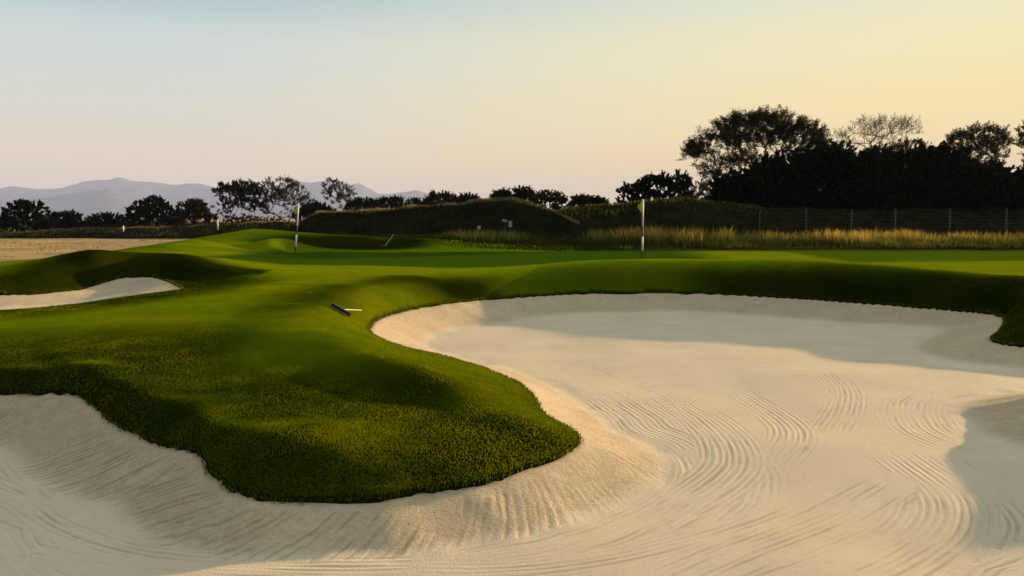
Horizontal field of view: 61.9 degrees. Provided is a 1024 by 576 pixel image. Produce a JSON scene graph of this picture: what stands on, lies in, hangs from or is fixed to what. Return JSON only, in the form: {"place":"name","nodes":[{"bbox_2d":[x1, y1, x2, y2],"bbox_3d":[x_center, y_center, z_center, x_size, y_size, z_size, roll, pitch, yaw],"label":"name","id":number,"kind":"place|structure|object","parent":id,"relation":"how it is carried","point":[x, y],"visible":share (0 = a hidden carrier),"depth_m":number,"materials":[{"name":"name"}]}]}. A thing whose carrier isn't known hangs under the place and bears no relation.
{"place":"outdoors","nodes":[
{"label":"outdoors","id":0,"kind":"place"},
{"bbox_2d":[0,277,180,309],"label":"bunker sand","id":1,"kind":"structure","parent":0,"point":[124,287],"depth_m":20.15,"materials":[{"name":"beige sand"}]},
{"bbox_2d":[0,220,295,238],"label":"grass bank","id":2,"kind":"structure","parent":0,"point":[215,231],"depth_m":89.63,"materials":[{"name":"plant"}]},
{"bbox_2d":[0,219,299,260],"bbox_3d":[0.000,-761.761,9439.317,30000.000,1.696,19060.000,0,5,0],"label":"ground","id":3,"kind":"structure","parent":0,"point":[76,244],"depth_m":65.79,"materials":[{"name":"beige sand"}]},
{"bbox_2d":[0,198,59,232],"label":"bush","id":4,"kind":"object","parent":3,"relation":"on","point":[8,219],"visible":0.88,"depth_m":100.08,"materials":[{"name":"green plant"}]},
{"bbox_2d":[33,208,88,230],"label":"bush","id":5,"kind":"object","parent":3,"relation":"on","point":[70,218],"visible":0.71,"depth_m":102.88,"materials":[{"name":"green plant"}]},
{"bbox_2d":[78,211,127,228],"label":"bush","id":6,"kind":"object","parent":3,"relation":"on","point":[97,221],"visible":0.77,"depth_m":104.82,"materials":[{"name":"green plant"}]},
{"bbox_2d":[121,194,175,226],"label":"bush","id":7,"kind":"object","parent":3,"relation":"on","point":[155,206],"visible":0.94,"depth_m":102.66,"materials":[{"name":"green plant"}]},
{"bbox_2d":[6,216,295,231],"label":"scrub","id":8,"kind":"object","parent":3,"relation":"on","point":[166,224],"visible":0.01,"depth_m":133.61,"materials":[{"name":"green plant"}]},
{"bbox_2d":[165,197,219,226],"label":"bush","id":9,"kind":"object","parent":3,"relation":"on","point":[197,209],"visible":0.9,"depth_m":103.73,"materials":[{"name":"green plant"}]},
{"bbox_2d":[210,178,269,222],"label":"tree","id":10,"kind":"object","parent":3,"relation":"on","point":[237,188],"visible":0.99,"depth_m":102.78,"materials":[{"name":"green plant"}]},
{"bbox_2d":[255,175,316,220],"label":"tree","id":11,"kind":"object","parent":3,"relation":"on","point":[279,194],"visible":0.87,"depth_m":104.94,"materials":[{"name":"green plant"}]},
{"bbox_2d":[291,201,336,221],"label":"bush","id":12,"kind":"object","parent":3,"relation":"on","point":[305,210],"visible":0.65,"depth_m":100.84,"materials":[{"name":"green plant"}]},
{"bbox_2d":[320,177,357,210],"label":"tree","id":13,"kind":"object","parent":3,"relation":"on","point":[340,194],"visible":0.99,"depth_m":102.15,"materials":[{"name":"green plant"}]},
{"bbox_2d":[343,196,384,211],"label":"bush","id":14,"kind":"object","parent":3,"relation":"on","point":[359,203],"visible":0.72,"depth_m":89.14,"materials":[{"name":"green plant"}]},
{"bbox_2d":[372,195,409,209],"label":"bush","id":15,"kind":"object","parent":3,"relation":"on","point":[398,203],"visible":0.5,"depth_m":91.14,"materials":[{"name":"green plant"}]},
{"bbox_2d":[407,197,424,205],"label":"bush","id":16,"kind":"object","parent":3,"relation":"on","point":[416,201],"visible":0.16,"depth_m":94.33,"materials":[{"name":"green plant"}]},
{"bbox_2d":[422,189,455,205],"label":"bush","id":17,"kind":"object","parent":3,"relation":"on","point":[433,196],"visible":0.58,"depth_m":87.11,"materials":[{"name":"green plant"}]},
{"bbox_2d":[451,191,479,202],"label":"bush","id":18,"kind":"object","parent":3,"relation":"on","point":[461,198],"visible":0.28,"depth_m":89.03,"materials":[{"name":"green plant"}]},
{"bbox_2d":[489,187,515,198],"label":"bush","id":19,"kind":"object","parent":3,"relation":"on","point":[502,192],"visible":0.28,"depth_m":83.19,"materials":[{"name":"green plant"}]},
{"bbox_2d":[510,185,536,200],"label":"bush","id":20,"kind":"object","parent":3,"relation":"on","point":[523,193],"visible":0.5,"depth_m":84.15,"materials":[{"name":"green plant"}]},
{"bbox_2d":[529,189,572,210],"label":"bush","id":21,"kind":"object","parent":3,"relation":"on","point":[544,198],"visible":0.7,"depth_m":79.21,"materials":[{"name":"green plant"}]},
{"bbox_2d":[567,193,588,207],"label":"bush","id":22,"kind":"object","parent":3,"relation":"on","point":[576,199],"visible":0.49,"depth_m":87.12,"materials":[{"name":"green plant"}]},
{"bbox_2d":[583,194,612,205],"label":"bush","id":23,"kind":"object","parent":3,"relation":"on","point":[596,200],"visible":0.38,"depth_m":85.17,"materials":[{"name":"green plant"}]},
{"bbox_2d":[614,169,699,204],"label":"bush","id":24,"kind":"object","parent":3,"relation":"on","point":[638,187],"visible":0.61,"depth_m":82.62,"materials":[{"name":"green plant"}]},
{"bbox_2d":[681,178,712,197],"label":"bush","id":25,"kind":"object","parent":3,"relation":"on","point":[701,193],"visible":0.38,"depth_m":84.97,"materials":[{"name":"green plant"}]},
{"bbox_2d":[701,166,778,207],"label":"bush","id":26,"kind":"object","parent":3,"relation":"on","point":[748,186],"visible":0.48,"depth_m":67.63,"materials":[{"name":"green plant"}]},
{"bbox_2d":[742,147,823,208],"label":"bush","id":27,"kind":"object","parent":3,"relation":"on","point":[777,168],"visible":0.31,"depth_m":69.19,"materials":[{"name":"green plant"}]},
{"bbox_2d":[775,138,868,208],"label":"bush","id":28,"kind":"object","parent":3,"relation":"on","point":[819,156],"visible":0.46,"depth_m":68.26,"materials":[{"name":"green plant"}]},
{"bbox_2d":[827,126,859,149],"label":"sapling","id":29,"kind":"object","parent":3,"relation":"on","point":[845,134],"visible":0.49,"depth_m":77.04,"materials":[{"name":"green plant"}]},
{"bbox_2d":[810,143,914,212],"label":"bush","id":30,"kind":"object","parent":3,"relation":"on","point":[875,186],"visible":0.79,"depth_m":66.21,"materials":[{"name":"green plant"}]},
{"bbox_2d":[844,111,922,150],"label":"bare tree","id":31,"kind":"object","parent":3,"relation":"on","point":[890,127],"visible":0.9,"depth_m":78.71,"materials":[{"name":"brown plant"}]},
{"bbox_2d":[856,137,928,169],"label":"rusty tree","id":32,"kind":"object","parent":3,"relation":"on","point":[905,146],"visible":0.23,"depth_m":74.69,"materials":[{"name":"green plant"}]},
{"bbox_2d":[862,142,952,209],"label":"bush","id":33,"kind":"object","parent":3,"relation":"on","point":[921,166],"visible":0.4,"depth_m":66.95,"materials":[{"name":"green plant"}]},
{"bbox_2d":[914,139,977,207],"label":"bush","id":34,"kind":"object","parent":3,"relation":"on","point":[955,155],"visible":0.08,"depth_m":69.66,"materials":[{"name":"green plant"}]},
{"bbox_2d":[929,156,1023,213],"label":"bush","id":35,"kind":"object","parent":3,"relation":"on","point":[969,186],"visible":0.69,"depth_m":65.32,"materials":[{"name":"green plant"}]},
{"bbox_2d":[982,163,1023,206],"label":"bush","id":36,"kind":"object","parent":3,"relation":"on","point":[1019,174],"visible":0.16,"depth_m":66.16,"materials":[{"name":"green plant"}]},
{"bbox_2d":[0,189,412,218],"bbox_3d":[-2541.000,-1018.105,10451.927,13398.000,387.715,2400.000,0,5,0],"label":"hills","id":37,"kind":"structure","parent":0,"point":[98,201],"depth_m":9974.39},
{"bbox_2d":[0,177,550,208],"bbox_3d":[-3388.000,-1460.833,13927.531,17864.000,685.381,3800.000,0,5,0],"label":"hills","id":38,"kind":"structure","parent":0,"point":[173,194],"depth_m":13495.27,"materials":[{"name":"grey"}]},
{"bbox_2d":[287,197,584,244],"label":"grass bank","id":39,"kind":"structure","parent":0,"point":[425,218],"depth_m":55.44,"materials":[{"name":"green plant"}]},
{"bbox_2d":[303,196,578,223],"bbox_3d":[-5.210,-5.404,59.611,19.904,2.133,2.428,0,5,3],"label":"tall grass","id":40,"kind":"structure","parent":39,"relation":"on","point":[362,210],"depth_m":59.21,"materials":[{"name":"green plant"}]},
{"bbox_2d":[0,293,1023,575],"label":"bunker sand","id":41,"kind":"structure","parent":0,"point":[732,435],"depth_m":7.95,"materials":[{"name":"beige sand"}]},
{"bbox_2d":[0,229,1023,504],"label":"fairway","id":42,"kind":"structure","parent":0,"point":[312,261],"depth_m":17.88,"materials":[{"name":"green plant"}]},
{"bbox_2d":[293,203,298,253],"bbox_3d":[-8.978,-2.420,35.327,0.259,2.230,0.120,5,5,0],"label":"golf flag","id":43,"kind":"object","parent":42,"relation":"on","point":[296,209],"visible":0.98,"depth_m":35.28,"materials":[{"name":"paint"}]},
{"bbox_2d":[330,303,361,316],"bbox_3d":[-3.124,0.432,16.391,0.480,0.131,0.570,26,6,26],"label":"bunker rake","id":44,"kind":"object","parent":42,"relation":"on","point":[337,307],"visible":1,"depth_m":16.16,"materials":[{"name":"black paint"}]},
{"bbox_2d":[638,199,643,258],"bbox_3d":[4.592,-2.051,30.455,0.260,2.250,0.120,0,5,0],"label":"golf flag","id":45,"kind":"object","parent":42,"relation":"on","point":[641,206],"visible":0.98,"depth_m":30.39,"materials":[{"name":"plastic"}]},
{"bbox_2d":[759,208,1023,235],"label":"wire fence","id":46,"kind":"object","parent":42,"relation":"on","point":[895,226],"visible":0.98,"depth_m":49.81,"materials":[{"name":"black metal"}]},
{"bbox_2d":[0,0,1023,208],"label":"sky","id":47,"kind":"structure","parent":0,"point":[571,97],"materials":[{"name":"beige"}]},
{"bbox_2d":[335,222,1023,250],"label":"tall grass","id":48,"kind":"structure","parent":0,"point":[659,239],"depth_m":40.40,"materials":[{"name":"green plant"}]},
{"bbox_2d":[556,195,1023,240],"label":"grass bank","id":49,"kind":"structure","parent":0,"point":[726,222],"depth_m":60.83,"materials":[{"name":"green plant"}]},
{"bbox_2d":[676,104,833,188],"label":"acacia tree","id":50,"kind":"object","parent":49,"relation":"on","point":[729,135],"visible":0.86,"depth_m":73.27,"materials":[{"name":"green plant"}]},
{"bbox_2d":[945,120,1013,165],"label":"thorn tree","id":51,"kind":"object","parent":49,"relation":"on","point":[979,142],"visible":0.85,"depth_m":70.50,"materials":[{"name":"green plant"}]},
{"bbox_2d":[1012,120,1023,162],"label":"thorn tree","id":52,"kind":"object","parent":49,"relation":"on","point":[1020,143],"visible":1,"depth_m":69.56,"materials":[{"name":"green plant"}]}
]}

